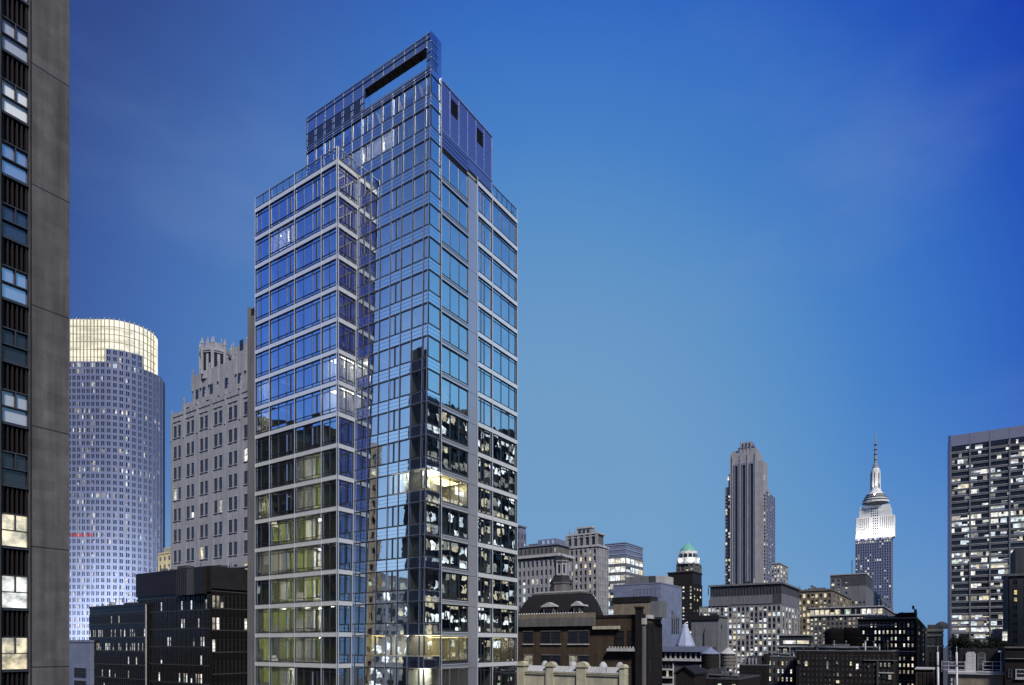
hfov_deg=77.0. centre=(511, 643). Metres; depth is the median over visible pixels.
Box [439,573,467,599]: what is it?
window
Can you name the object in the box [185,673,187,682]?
window
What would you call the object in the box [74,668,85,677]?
window
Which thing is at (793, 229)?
sky
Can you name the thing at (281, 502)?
window
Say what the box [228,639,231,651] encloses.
window
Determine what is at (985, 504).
ribbon window tower
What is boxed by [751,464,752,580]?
window
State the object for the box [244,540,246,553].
window
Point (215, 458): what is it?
window
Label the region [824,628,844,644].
roof tank
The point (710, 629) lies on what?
grey lot building
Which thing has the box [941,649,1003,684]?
terrace building
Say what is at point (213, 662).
window
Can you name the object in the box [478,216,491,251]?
window
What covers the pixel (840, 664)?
unlit brick building
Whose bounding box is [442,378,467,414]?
window
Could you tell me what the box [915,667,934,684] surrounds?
shed roof house
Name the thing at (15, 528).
window
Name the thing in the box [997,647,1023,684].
brick corner house
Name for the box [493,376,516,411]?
window
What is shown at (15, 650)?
window
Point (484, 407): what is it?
window
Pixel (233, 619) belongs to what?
window
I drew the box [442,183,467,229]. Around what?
window
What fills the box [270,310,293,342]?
window
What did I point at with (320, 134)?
window
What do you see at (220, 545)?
window
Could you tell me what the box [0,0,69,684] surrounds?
stone tower
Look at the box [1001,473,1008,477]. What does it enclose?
window
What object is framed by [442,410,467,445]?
window
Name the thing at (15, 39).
window
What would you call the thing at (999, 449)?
window
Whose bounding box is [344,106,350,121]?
window
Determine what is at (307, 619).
window
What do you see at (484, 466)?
window
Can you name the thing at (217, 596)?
window
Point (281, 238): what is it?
window
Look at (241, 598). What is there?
window
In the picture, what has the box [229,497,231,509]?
window
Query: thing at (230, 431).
window
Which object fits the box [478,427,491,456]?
window
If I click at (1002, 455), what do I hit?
window
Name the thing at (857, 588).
grey stepped block
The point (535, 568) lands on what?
ornate block
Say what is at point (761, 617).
grid office building
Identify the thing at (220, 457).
window
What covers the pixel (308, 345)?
window
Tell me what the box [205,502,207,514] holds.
window
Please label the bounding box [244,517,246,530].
window
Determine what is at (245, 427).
window
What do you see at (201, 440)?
window
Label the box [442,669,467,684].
window
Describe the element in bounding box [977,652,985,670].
door
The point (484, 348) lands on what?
window
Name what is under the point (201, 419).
window
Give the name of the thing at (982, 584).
window
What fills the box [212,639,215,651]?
window
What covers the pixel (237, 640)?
window
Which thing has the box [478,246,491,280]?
window
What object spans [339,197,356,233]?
window
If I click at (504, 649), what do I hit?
window
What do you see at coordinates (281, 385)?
window
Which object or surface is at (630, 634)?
window
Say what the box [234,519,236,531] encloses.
window
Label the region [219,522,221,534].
window
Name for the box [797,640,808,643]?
window
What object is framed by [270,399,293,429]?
window
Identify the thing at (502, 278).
window
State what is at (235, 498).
window
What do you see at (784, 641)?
window
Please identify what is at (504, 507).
window
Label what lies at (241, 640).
window
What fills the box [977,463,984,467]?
window
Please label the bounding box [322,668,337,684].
window
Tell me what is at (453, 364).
window
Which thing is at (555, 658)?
window
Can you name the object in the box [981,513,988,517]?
window
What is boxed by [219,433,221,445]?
window
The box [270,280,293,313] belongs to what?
window
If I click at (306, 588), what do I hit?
window
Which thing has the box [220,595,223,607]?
window
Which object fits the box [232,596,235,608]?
window
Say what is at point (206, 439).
window
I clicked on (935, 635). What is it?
ornate corner building
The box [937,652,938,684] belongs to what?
vent pipe
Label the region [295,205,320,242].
window
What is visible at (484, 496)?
window
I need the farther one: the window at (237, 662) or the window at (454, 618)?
the window at (237, 662)
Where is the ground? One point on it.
(945, 662)
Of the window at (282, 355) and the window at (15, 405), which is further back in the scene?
the window at (282, 355)
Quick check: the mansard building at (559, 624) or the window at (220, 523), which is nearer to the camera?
the mansard building at (559, 624)
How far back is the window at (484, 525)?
66.29 m
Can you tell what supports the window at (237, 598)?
in the dark office block at (197, 625)
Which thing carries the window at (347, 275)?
in the glass tower at (382, 431)
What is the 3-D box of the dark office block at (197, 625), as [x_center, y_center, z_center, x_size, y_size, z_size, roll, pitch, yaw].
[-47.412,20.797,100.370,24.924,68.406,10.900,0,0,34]
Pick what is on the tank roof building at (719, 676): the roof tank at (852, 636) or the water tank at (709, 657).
the water tank at (709, 657)
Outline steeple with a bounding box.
[675,622,694,645]
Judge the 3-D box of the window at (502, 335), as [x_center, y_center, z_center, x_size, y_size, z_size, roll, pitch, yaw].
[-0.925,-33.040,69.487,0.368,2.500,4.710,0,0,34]
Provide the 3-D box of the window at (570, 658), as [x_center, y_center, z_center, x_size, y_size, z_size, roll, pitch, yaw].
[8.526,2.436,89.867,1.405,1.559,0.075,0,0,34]
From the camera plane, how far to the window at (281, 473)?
67.14 m
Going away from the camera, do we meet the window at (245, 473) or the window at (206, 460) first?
the window at (245, 473)
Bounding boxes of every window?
[2,15,28,64]
[2,77,28,124]
[2,139,28,185]
[2,201,28,245]
[2,263,28,306]
[2,326,28,366]
[2,388,28,427]
[2,450,28,487]
[2,512,28,548]
[2,575,28,608]
[2,637,28,670]
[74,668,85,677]
[74,680,85,684]
[185,600,187,609]
[185,655,187,664]
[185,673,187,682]
[191,420,193,432]
[200,417,202,429]
[200,439,202,450]
[200,460,202,472]
[200,482,202,493]
[205,415,207,427]
[205,437,207,449]
[205,459,207,470]
[205,481,207,492]
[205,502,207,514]
[212,595,215,607]
[212,617,215,629]
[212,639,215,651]
[212,661,215,673]
[214,412,216,424]
[214,434,216,446]
[214,456,216,468]
[214,478,216,490]
[214,501,216,512]
[214,523,216,534]
[214,545,216,556]
[216,595,219,607]
[216,617,219,629]
[216,639,219,651]
[216,661,219,673]
[219,411,221,422]
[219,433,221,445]
[219,455,221,467]
[219,477,221,489]
[219,499,221,511]
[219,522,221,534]
[219,544,221,556]
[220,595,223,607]
[220,617,223,629]
[220,639,223,651]
[220,661,223,673]
[224,596,227,607]
[224,617,227,629]
[224,639,227,651]
[224,661,227,673]
[228,596,231,608]
[228,618,231,629]
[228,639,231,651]
[228,661,231,672]
[229,407,231,419]
[229,430,231,442]
[229,452,231,464]
[229,475,231,487]
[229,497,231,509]
[229,520,231,532]
[229,542,231,555]
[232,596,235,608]
[232,618,235,629]
[232,639,235,651]
[232,661,235,672]
[234,405,236,417]
[234,428,236,440]
[234,451,236,463]
[234,474,236,486]
[234,496,236,508]
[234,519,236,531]
[234,542,236,554]
[236,597,239,608]
[236,618,239,629]
[236,639,239,651]
[236,661,239,672]
[240,597,243,608]
[240,618,243,629]
[240,639,243,651]
[240,660,243,672]
[244,402,246,414]
[244,425,246,437]
[244,448,246,460]
[244,471,246,483]
[244,494,246,506]
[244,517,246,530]
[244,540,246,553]
[244,597,246,608]
[244,618,246,629]
[244,639,246,651]
[244,660,246,672]
[270,190,293,226]
[270,220,293,255]
[270,250,293,284]
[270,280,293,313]
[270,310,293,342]
[270,339,293,371]
[270,369,293,400]
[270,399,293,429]
[270,429,293,458]
[270,459,293,487]
[270,489,293,516]
[270,518,293,545]
[270,548,293,574]
[270,578,293,602]
[270,608,293,631]
[270,638,293,661]
[270,667,293,684]
[295,174,320,212]
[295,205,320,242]
[295,236,320,272]
[295,267,320,302]
[295,298,320,332]
[295,328,320,362]
[295,359,320,392]
[295,390,320,422]
[295,421,320,451]
[295,452,320,481]
[295,483,320,511]
[295,514,320,541]
[295,545,320,571]
[295,576,320,601]
[295,606,320,631]
[295,637,320,662]
[295,667,320,684]
[308,131,313,145]
[317,125,322,139]
[322,574,337,600]
[322,637,337,662]
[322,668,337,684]
[325,119,331,133]
[335,112,341,127]
[339,165,356,202]
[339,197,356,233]
[339,228,356,263]
[339,260,355,293]
[339,291,355,324]
[339,323,354,354]
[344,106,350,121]
[354,99,360,114]
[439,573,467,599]
[440,151,467,198]
[440,216,467,260]
[440,443,467,476]
[440,508,467,538]
[440,637,467,662]
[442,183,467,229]
[442,248,467,291]
[442,281,467,322]
[442,313,467,352]
[442,346,467,383]
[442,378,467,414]
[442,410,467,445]
[442,475,467,507]
[442,540,467,568]
[442,605,467,630]
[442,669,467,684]
[476,637,491,661]
[478,186,491,221]
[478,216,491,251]
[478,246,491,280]
[478,276,491,309]
[478,307,491,338]
[478,337,491,368]
[478,367,491,397]
[478,397,491,426]
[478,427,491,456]
[478,457,491,485]
[478,487,491,514]
[478,517,491,543]
[478,547,491,573]
[478,577,491,602]
[478,607,491,631]
[478,667,491,684]
[493,201,516,245]
[493,230,516,272]
[493,259,516,300]
[493,288,516,328]
[493,317,516,355]
[493,347,516,383]
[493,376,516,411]
[493,405,516,438]
[493,434,516,466]
[493,463,516,494]
[493,492,516,521]
[493,521,516,549]
[493,550,516,577]
[493,579,516,604]
[493,609,516,632]
[493,638,516,660]
[493,666,516,684]
[523,632,532,643]
[523,655,532,664]
[541,631,550,643]
[541,655,550,663]
[552,631,560,643]
[552,655,560,665]
[568,631,577,643]
[568,655,577,665]
[579,631,588,643]
[579,656,588,662]
[614,631,623,645]
[627,631,634,645]
[735,466,737,583]
[743,465,744,583]
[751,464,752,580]
[783,640,795,643]
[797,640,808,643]
[950,677,953,684]
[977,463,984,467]
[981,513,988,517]
[981,526,988,530]
[981,583,988,586]
[981,602,988,605]
[998,447,1005,451]
[999,524,1006,528]
[1001,454,1008,457]
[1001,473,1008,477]
[1001,544,1008,547]
[1002,631,1007,640]
[1008,669,1011,677]
[1013,523,1020,527]
[1015,471,1022,475]
[1015,497,1022,501]
[1015,669,1023,677]
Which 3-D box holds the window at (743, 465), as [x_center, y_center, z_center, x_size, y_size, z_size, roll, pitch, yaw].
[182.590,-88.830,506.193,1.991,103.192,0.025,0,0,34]
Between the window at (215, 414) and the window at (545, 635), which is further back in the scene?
the window at (215, 414)
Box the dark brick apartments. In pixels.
[856,606,927,684]
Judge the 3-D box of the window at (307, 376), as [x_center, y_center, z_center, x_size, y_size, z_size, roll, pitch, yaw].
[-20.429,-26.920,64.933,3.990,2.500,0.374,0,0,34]
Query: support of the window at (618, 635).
in the mansard building at (559, 624)
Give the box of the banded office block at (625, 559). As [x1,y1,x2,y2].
[605,542,642,614]
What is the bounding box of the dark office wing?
[89,597,148,684]
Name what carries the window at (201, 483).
in the gothic building at (208, 434)
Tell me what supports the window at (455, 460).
in the glass tower at (382, 431)
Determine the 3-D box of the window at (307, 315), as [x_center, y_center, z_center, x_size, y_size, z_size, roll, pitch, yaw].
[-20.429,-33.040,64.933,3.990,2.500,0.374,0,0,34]
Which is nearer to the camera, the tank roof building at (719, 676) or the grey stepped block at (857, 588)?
the tank roof building at (719, 676)
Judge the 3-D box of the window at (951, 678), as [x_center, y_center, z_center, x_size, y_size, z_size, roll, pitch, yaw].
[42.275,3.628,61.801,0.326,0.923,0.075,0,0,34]
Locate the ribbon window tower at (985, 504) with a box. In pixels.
[948,425,1023,668]
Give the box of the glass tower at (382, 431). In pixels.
[247,31,517,684]
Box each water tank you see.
[700,647,719,667]
[720,647,735,670]
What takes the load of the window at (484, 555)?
in the glass tower at (382, 431)
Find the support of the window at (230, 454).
in the gothic building at (208, 434)
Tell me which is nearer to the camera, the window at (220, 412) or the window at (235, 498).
the window at (235, 498)
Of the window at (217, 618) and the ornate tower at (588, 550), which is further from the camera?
the ornate tower at (588, 550)
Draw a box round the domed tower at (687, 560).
[676,542,701,572]
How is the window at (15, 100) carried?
in the stone tower at (34, 342)
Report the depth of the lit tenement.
100.95 m
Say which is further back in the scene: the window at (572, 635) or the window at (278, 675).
the window at (572, 635)
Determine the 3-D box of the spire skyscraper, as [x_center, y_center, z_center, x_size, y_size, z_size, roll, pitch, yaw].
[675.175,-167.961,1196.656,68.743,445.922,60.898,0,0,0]
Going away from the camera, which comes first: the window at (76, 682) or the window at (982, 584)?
the window at (76, 682)
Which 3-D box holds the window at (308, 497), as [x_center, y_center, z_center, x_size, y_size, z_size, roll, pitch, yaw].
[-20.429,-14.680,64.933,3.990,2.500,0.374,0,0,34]
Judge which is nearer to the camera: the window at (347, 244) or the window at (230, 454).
the window at (347, 244)
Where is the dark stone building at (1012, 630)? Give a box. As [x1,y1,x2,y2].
[992,547,1023,646]
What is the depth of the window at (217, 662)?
92.86 m
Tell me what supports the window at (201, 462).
in the gothic building at (208, 434)
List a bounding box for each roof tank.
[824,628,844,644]
[842,627,860,649]
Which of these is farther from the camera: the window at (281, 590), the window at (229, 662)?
the window at (229, 662)
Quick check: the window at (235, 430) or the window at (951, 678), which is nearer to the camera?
the window at (951, 678)
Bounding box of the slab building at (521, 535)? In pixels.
[516,525,526,546]
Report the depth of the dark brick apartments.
134.19 m
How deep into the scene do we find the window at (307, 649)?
64.85 m
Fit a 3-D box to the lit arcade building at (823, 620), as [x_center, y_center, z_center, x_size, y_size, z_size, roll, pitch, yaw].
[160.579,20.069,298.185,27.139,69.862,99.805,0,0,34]
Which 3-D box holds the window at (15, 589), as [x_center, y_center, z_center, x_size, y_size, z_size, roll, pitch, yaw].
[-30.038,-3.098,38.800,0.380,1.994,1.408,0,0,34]
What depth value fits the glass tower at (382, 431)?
63.61 m
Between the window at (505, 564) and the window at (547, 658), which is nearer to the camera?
the window at (505, 564)
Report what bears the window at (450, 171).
in the glass tower at (382, 431)
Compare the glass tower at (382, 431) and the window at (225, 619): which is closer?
the glass tower at (382, 431)
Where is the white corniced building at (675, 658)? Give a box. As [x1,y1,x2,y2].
[662,646,716,684]
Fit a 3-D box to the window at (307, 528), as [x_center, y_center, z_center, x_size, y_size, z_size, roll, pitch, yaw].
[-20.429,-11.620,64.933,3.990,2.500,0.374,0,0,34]
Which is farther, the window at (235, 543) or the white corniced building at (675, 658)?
the window at (235, 543)
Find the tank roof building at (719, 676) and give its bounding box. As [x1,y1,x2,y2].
[703,668,759,684]
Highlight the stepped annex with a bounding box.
[771,563,787,582]
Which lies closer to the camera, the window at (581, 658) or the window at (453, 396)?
the window at (453, 396)
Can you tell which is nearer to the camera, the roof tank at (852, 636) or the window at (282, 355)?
the window at (282, 355)
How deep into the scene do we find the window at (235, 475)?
147.76 m
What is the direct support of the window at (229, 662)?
in the dark office block at (197, 625)
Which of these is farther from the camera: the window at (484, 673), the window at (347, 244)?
the window at (484, 673)
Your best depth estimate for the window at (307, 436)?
64.84 m
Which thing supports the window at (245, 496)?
in the gothic building at (208, 434)
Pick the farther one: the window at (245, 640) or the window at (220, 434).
the window at (220, 434)
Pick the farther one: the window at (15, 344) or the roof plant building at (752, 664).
the roof plant building at (752, 664)
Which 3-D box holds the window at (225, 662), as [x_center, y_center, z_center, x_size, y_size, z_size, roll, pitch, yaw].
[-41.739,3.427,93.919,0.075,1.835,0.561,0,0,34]
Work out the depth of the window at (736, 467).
509.46 m
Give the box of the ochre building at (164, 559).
[158,547,170,571]
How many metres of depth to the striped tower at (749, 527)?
506.02 m
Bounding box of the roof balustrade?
[516,661,628,684]
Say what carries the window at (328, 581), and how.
in the glass tower at (382, 431)
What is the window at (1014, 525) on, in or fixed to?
in the ribbon window tower at (985, 504)
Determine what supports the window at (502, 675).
in the glass tower at (382, 431)
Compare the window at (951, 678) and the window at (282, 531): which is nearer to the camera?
the window at (951, 678)
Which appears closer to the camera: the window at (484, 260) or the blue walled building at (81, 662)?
the window at (484, 260)
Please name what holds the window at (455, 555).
in the glass tower at (382, 431)
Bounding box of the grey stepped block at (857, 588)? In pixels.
[830,573,892,610]
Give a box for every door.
[966,652,975,670]
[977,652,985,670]
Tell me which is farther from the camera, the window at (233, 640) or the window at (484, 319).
the window at (233, 640)
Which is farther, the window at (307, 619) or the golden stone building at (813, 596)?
the golden stone building at (813, 596)
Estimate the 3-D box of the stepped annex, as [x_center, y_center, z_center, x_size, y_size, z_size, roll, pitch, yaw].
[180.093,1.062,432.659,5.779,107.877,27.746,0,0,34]
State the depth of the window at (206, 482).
154.24 m
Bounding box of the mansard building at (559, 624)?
[518,550,666,684]
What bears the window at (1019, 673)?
in the brick corner house at (1012, 659)
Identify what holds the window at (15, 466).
in the stone tower at (34, 342)
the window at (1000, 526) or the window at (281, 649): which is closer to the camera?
the window at (281, 649)
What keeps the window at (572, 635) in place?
in the mansard building at (559, 624)
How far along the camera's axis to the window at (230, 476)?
148.84 m
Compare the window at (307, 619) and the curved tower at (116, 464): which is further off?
the curved tower at (116, 464)
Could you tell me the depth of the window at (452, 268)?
62.30 m
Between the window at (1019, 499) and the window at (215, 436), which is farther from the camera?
the window at (1019, 499)
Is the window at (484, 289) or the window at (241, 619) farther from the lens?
the window at (241, 619)
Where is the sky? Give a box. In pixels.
[69,0,1023,647]
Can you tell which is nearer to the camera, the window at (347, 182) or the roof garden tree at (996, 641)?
the window at (347, 182)
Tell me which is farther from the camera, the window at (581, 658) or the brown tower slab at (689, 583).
the brown tower slab at (689, 583)
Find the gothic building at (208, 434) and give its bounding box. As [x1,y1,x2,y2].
[170,336,246,568]
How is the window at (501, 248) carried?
in the glass tower at (382, 431)
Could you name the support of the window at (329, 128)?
in the glass tower at (382, 431)
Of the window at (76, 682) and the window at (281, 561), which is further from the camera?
the window at (76, 682)
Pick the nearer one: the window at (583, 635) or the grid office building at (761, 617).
the window at (583, 635)
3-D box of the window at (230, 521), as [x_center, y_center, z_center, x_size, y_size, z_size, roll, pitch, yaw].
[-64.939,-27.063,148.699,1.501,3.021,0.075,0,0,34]
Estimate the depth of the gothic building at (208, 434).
154.25 m
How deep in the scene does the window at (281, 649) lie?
67.12 m
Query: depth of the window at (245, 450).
145.64 m
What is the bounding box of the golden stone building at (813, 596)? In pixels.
[799,585,851,633]
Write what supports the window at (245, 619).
in the dark office block at (197, 625)
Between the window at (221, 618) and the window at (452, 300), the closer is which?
the window at (452, 300)
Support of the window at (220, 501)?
in the gothic building at (208, 434)
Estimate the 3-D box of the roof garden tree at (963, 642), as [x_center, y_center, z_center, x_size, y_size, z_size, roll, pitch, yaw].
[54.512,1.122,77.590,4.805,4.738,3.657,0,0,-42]
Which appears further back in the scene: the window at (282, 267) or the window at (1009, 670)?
the window at (282, 267)
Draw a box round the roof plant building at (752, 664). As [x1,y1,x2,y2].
[739,652,769,684]
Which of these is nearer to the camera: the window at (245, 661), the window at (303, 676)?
the window at (303, 676)
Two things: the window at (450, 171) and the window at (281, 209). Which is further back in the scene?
the window at (281, 209)
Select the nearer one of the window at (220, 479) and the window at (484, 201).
the window at (484, 201)
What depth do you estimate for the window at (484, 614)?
66.29 m
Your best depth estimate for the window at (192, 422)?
157.59 m
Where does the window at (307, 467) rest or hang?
in the glass tower at (382, 431)
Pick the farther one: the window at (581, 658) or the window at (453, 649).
the window at (581, 658)
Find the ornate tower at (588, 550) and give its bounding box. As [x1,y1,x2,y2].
[565,526,609,617]
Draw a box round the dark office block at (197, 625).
[136,562,246,684]
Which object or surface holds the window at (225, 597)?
in the dark office block at (197, 625)
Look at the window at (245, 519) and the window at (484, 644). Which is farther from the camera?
the window at (245, 519)
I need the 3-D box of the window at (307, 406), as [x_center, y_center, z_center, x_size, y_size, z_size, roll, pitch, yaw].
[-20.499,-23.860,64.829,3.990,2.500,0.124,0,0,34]
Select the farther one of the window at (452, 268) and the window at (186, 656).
the window at (186, 656)
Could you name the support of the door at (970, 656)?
in the terrace building at (977, 666)
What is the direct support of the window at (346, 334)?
in the glass tower at (382, 431)
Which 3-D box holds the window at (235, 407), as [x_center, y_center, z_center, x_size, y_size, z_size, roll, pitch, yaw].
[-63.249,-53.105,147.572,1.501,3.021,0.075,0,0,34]
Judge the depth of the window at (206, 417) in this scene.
154.24 m
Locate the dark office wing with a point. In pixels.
(119, 635)
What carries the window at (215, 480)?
in the gothic building at (208, 434)
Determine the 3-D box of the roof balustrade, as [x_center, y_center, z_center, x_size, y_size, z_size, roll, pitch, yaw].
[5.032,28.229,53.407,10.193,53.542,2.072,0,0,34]
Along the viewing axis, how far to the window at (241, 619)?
96.04 m
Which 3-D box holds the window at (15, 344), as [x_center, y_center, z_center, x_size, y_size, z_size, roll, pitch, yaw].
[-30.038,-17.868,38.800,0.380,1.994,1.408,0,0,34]
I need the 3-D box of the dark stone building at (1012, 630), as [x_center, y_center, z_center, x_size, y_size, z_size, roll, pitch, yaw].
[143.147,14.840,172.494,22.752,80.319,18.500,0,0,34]
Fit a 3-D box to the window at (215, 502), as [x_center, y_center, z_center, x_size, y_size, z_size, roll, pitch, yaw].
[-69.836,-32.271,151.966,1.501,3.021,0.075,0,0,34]
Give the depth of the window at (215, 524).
152.19 m
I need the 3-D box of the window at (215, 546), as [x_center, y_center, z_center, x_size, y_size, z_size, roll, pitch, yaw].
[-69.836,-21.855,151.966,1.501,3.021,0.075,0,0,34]
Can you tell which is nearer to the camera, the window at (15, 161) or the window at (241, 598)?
the window at (15, 161)
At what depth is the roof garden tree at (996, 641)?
79.35 m
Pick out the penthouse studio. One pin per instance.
(794, 642)
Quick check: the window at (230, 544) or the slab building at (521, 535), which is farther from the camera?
the slab building at (521, 535)
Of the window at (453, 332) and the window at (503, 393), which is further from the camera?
the window at (503, 393)
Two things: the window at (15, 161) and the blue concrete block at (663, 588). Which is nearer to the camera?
the window at (15, 161)
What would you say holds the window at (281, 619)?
in the glass tower at (382, 431)
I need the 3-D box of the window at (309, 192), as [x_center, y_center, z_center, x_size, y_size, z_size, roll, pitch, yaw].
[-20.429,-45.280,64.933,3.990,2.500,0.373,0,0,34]
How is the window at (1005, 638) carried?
in the dark stone building at (1012, 630)
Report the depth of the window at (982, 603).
366.01 m
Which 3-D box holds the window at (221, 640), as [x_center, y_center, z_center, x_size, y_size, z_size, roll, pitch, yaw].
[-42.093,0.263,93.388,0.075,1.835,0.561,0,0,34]
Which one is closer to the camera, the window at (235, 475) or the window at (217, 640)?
the window at (217, 640)
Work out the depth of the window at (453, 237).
62.30 m
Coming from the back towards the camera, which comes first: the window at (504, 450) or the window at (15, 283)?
the window at (504, 450)
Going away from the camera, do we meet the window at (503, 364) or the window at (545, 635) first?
the window at (503, 364)
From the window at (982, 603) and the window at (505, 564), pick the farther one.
the window at (982, 603)
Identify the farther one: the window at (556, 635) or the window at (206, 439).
the window at (206, 439)
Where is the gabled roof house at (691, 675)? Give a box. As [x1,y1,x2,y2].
[674,665,706,684]
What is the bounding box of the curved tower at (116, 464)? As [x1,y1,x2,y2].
[69,317,164,639]
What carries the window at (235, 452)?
in the gothic building at (208, 434)
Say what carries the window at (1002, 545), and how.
in the ribbon window tower at (985, 504)
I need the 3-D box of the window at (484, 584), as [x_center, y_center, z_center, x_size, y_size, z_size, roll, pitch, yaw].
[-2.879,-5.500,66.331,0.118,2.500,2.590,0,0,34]
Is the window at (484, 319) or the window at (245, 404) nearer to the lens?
the window at (484, 319)
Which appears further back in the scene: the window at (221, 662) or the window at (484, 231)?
the window at (221, 662)
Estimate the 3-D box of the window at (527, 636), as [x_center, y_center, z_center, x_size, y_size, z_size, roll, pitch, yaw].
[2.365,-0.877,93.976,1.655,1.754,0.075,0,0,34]
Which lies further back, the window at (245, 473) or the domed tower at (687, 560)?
the domed tower at (687, 560)
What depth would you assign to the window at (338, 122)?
66.39 m
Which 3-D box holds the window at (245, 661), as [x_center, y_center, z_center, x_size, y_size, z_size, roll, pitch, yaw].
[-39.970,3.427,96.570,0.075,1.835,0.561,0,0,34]
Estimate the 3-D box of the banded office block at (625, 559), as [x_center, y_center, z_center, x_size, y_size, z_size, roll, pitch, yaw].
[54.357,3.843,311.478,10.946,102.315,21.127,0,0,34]
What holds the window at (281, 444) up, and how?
in the glass tower at (382, 431)
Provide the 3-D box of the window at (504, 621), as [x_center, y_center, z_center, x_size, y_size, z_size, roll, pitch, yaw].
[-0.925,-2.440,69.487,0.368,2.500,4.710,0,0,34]
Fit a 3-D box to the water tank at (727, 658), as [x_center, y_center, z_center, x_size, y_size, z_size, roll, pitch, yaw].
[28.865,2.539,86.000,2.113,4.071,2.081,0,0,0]
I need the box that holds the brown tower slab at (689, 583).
[667,571,701,632]
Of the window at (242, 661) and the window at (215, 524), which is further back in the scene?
the window at (215, 524)
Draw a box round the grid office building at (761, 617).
[699,578,800,673]
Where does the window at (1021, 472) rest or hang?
in the ribbon window tower at (985, 504)
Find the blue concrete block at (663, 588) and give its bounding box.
[613,576,681,645]
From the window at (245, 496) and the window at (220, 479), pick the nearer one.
the window at (245, 496)
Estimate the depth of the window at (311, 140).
68.76 m
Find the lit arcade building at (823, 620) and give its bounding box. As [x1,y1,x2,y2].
[808,605,895,645]
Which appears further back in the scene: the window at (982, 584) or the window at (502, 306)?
the window at (982, 584)
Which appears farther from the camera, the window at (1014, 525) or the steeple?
the window at (1014, 525)
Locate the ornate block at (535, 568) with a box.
[518,538,574,611]
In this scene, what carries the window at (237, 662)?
in the dark office block at (197, 625)
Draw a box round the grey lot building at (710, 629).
[690,610,727,668]
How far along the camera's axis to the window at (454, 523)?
62.30 m
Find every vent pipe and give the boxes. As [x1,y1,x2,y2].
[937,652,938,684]
[955,646,957,684]
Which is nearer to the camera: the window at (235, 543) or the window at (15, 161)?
the window at (15, 161)
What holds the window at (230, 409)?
in the gothic building at (208, 434)
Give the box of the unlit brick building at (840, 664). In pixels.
[796,640,898,684]
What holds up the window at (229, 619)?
in the dark office block at (197, 625)
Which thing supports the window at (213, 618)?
in the dark office block at (197, 625)
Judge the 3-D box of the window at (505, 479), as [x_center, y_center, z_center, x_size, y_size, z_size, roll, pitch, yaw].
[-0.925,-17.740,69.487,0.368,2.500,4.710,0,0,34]
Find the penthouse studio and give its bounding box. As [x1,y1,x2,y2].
[777,634,813,655]
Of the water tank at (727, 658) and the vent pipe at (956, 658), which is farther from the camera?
the water tank at (727, 658)
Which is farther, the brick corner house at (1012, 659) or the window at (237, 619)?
the window at (237, 619)
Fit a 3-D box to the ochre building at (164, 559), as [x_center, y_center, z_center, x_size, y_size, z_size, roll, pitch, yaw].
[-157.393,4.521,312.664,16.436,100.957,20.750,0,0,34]
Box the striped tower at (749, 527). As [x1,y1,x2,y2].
[725,441,774,583]
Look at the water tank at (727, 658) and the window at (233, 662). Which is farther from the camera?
the window at (233, 662)
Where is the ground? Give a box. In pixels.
[943,648,947,684]
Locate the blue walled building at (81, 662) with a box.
[69,640,93,684]
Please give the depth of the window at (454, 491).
62.29 m
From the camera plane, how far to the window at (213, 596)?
92.35 m
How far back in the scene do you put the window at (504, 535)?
69.44 m
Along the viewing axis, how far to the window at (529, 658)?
93.90 m
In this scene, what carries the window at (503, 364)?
in the glass tower at (382, 431)
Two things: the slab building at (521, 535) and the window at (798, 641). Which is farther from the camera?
the slab building at (521, 535)
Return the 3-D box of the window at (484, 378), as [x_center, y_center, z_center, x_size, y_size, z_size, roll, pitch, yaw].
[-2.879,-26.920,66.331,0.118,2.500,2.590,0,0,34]
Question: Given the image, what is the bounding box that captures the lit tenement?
[769,647,795,684]
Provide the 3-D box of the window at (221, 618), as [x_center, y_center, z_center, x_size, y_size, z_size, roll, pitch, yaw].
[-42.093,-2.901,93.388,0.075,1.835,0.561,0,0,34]
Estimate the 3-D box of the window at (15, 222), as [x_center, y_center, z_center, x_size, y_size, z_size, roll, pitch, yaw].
[-30.038,-25.253,38.800,0.380,1.994,1.408,0,0,34]
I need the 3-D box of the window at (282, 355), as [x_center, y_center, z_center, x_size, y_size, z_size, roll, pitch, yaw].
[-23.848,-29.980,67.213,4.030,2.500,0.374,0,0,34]
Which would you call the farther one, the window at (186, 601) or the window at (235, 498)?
the window at (235, 498)
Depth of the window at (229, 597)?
94.43 m
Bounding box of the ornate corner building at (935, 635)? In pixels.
[927,621,947,684]
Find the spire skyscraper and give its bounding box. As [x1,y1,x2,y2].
[855,433,895,604]
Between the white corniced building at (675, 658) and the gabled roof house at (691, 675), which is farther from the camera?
the white corniced building at (675, 658)
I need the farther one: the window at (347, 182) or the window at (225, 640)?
the window at (225, 640)
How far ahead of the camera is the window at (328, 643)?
63.02 m
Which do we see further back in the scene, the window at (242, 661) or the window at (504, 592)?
the window at (242, 661)
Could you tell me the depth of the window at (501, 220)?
69.44 m
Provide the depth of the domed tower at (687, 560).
332.25 m
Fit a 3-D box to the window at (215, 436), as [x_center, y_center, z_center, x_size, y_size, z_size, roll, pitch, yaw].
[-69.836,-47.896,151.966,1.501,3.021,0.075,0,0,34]
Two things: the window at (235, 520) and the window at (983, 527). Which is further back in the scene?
the window at (983, 527)
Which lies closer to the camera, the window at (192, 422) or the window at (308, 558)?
the window at (308, 558)
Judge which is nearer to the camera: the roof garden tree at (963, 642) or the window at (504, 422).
the window at (504, 422)
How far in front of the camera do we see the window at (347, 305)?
63.50 m
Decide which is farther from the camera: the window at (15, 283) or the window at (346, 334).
the window at (346, 334)
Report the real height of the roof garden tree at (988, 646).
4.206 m
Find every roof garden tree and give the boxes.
[946,634,979,666]
[952,638,1014,661]
[970,634,1017,648]

